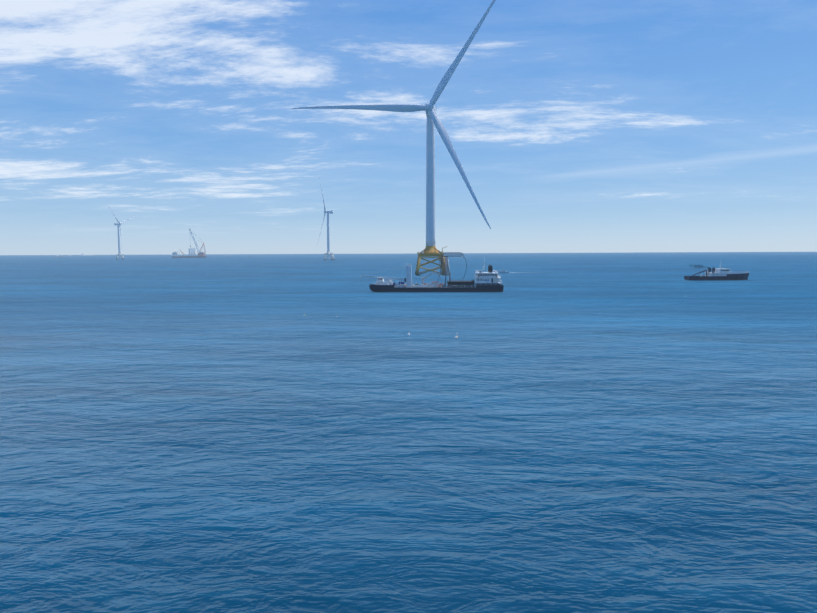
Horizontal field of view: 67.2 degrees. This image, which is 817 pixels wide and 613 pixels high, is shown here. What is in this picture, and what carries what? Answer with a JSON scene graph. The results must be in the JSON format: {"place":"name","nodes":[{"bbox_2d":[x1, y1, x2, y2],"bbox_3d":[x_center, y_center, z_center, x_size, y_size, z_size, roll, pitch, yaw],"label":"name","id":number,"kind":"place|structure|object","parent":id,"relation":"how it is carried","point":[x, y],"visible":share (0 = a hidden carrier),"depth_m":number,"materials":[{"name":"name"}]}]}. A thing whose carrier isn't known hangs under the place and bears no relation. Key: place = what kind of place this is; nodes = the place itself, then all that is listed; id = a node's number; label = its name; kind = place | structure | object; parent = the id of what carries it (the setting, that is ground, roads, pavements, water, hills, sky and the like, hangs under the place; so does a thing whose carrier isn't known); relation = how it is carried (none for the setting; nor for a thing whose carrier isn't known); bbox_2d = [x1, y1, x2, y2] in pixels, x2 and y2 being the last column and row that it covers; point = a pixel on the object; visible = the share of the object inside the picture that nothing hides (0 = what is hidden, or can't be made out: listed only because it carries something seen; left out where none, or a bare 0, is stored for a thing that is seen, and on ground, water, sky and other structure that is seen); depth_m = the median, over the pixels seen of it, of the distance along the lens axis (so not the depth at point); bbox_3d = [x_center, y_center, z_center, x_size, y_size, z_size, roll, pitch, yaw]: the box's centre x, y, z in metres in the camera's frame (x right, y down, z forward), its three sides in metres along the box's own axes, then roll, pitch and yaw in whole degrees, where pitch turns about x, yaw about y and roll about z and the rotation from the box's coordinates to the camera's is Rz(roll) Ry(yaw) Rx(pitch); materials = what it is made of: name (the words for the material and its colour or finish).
{"place":"outdoors","nodes":[
{"label":"outdoors","id":0,"kind":"place"},
{"bbox_2d":[0,252,816,612],"bbox_3d":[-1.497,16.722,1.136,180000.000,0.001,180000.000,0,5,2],"label":"sea","id":1,"kind":"structure","parent":0,"point":[634,432],"depth_m":56.84,"materials":[{"name":"blue liquid"}]},
{"bbox_2d":[108,206,135,258],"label":"wind turbine","id":2,"kind":"object","parent":1,"relation":"in","point":[118,224],"visible":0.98,"depth_m":2162.53,"materials":[{"name":"metal"}]},
{"bbox_2d":[172,229,206,257],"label":"crane vessel","id":3,"kind":"object","parent":1,"relation":"on","point":[192,252],"visible":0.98,"depth_m":2918.81,"materials":[{"name":"grey metal"}]},
{"bbox_2d":[316,179,334,259],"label":"wind turbine","id":4,"kind":"object","parent":1,"relation":"in","point":[328,252],"visible":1,"depth_m":1587.16,"materials":[{"name":"metal"}]},
{"bbox_2d":[292,0,495,275],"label":"wind turbine","id":5,"kind":"object","parent":1,"relation":"in","point":[430,250],"visible":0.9,"depth_m":461.54,"materials":[{"name":"metal"}]},
{"bbox_2d":[360,252,503,291],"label":"cable-laying ship","id":6,"kind":"object","parent":1,"relation":"on","point":[488,281],"visible":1,"depth_m":267.11,"materials":[{"name":"grey metal"}]},
{"bbox_2d":[684,261,748,279],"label":"ship","id":7,"kind":"object","parent":1,"relation":"on","point":[718,273],"visible":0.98,"depth_m":364.73},
{"bbox_2d":[0,0,816,268],"label":"sky","id":8,"kind":"structure","parent":0,"point":[573,126],"materials":[{"name":"blue"}]}
]}

